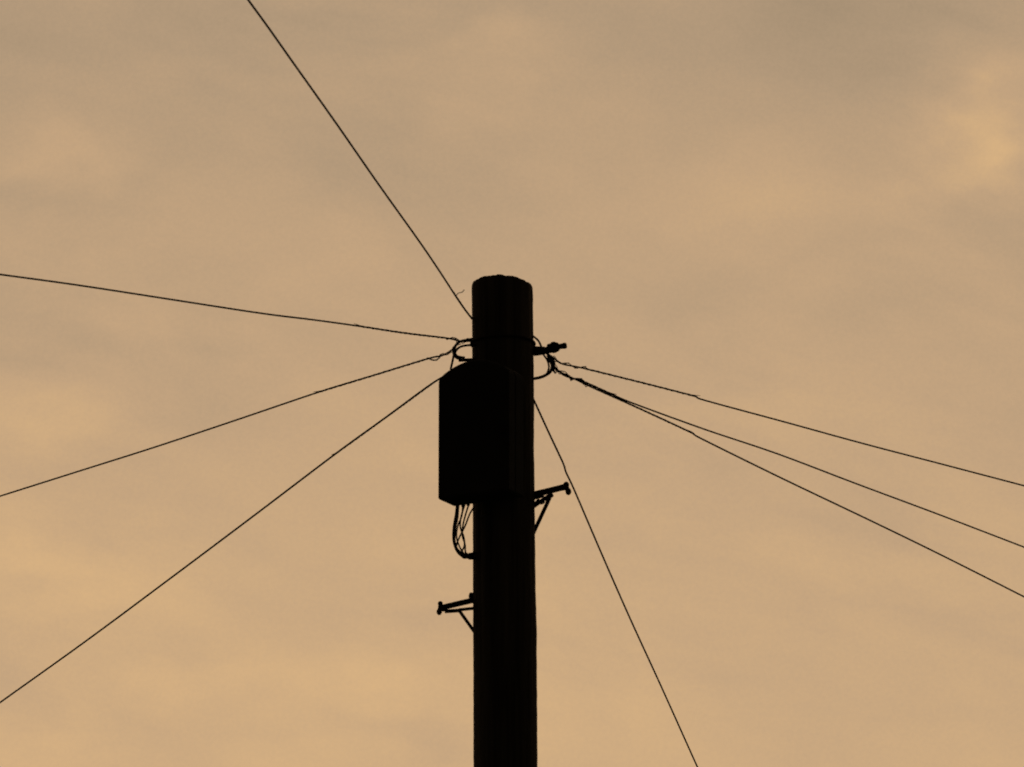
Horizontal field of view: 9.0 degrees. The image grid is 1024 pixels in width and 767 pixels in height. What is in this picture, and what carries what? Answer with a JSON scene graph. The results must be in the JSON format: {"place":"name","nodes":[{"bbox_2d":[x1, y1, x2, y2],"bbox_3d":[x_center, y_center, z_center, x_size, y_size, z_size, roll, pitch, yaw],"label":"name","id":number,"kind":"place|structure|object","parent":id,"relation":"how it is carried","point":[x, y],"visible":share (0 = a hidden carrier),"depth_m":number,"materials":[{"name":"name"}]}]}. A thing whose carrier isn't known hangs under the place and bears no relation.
{"place":"outdoors","nodes":[
{"label":"outdoors","id":0,"kind":"place"},
{"bbox_2d":[0,0,1023,766],"label":"sky","id":1,"kind":"structure","parent":0,"point":[806,213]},
{"label":"ground","id":2,"kind":"structure","parent":0,"visible":0},
{"bbox_2d":[450,274,566,766],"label":"telephone pole","id":3,"kind":"object","parent":2,"relation":"on","point":[504,664],"visible":0.91,"depth_m":22.53,"materials":[{"name":"brown wood"}]},
{"bbox_2d":[0,377,440,702],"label":"overhead wire","id":4,"kind":"object","parent":3,"relation":"attached to","point":[272,501],"visible":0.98,"depth_m":24.54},
{"bbox_2d":[0,341,460,496],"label":"overhead wire","id":5,"kind":"object","parent":3,"relation":"attached to","point":[427,358],"visible":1,"depth_m":23.64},
{"bbox_2d":[0,274,466,343],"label":"overhead wire","id":6,"kind":"object","parent":3,"relation":"attached to","point":[446,338],"visible":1,"depth_m":21.88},
{"bbox_2d":[247,0,472,319],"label":"overhead wire","id":7,"kind":"object","parent":3,"relation":"attached to","point":[345,136],"visible":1,"depth_m":20.38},
{"bbox_2d":[436,592,472,631],"bbox_3d":[-0.192,0.800,22.585,0.142,0.148,0.030,0,-15,0],"label":"climbing step","id":8,"kind":"object","parent":3,"relation":"attached to","point":[442,607],"visible":1,"depth_m":22.58,"materials":[{"name":"metal"}]},
{"bbox_2d":[438,358,522,559],"bbox_3d":[-0.098,0.240,22.602,0.280,0.733,0.176,-8,-17,27],"label":"junction box","id":9,"kind":"object","parent":3,"relation":"attached to","point":[480,453],"visible":1,"depth_m":22.55,"materials":[{"name":"plastic"}]},
{"bbox_2d":[534,482,570,532],"bbox_3d":[0.135,0.436,22.685,0.146,0.191,0.034,0,-15,0],"label":"climbing step","id":10,"kind":"object","parent":3,"relation":"attached to","point":[548,492],"visible":1,"depth_m":22.68,"materials":[{"name":"metal"}]},
{"bbox_2d":[534,399,697,766],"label":"overhead wire","id":11,"kind":"object","parent":3,"relation":"attached to","point":[551,438],"visible":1,"depth_m":24.75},
{"bbox_2d":[547,357,1023,596],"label":"overhead wire","id":12,"kind":"object","parent":3,"relation":"attached to","point":[665,420],"visible":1,"depth_m":24.01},
{"bbox_2d":[551,355,1023,485],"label":"overhead wire","id":13,"kind":"object","parent":3,"relation":"attached to","point":[592,370],"visible":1,"depth_m":23.36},
{"bbox_2d":[554,364,1023,547],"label":"overhead wire","id":14,"kind":"object","parent":3,"relation":"attached to","point":[577,379],"visible":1,"depth_m":23.75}
]}

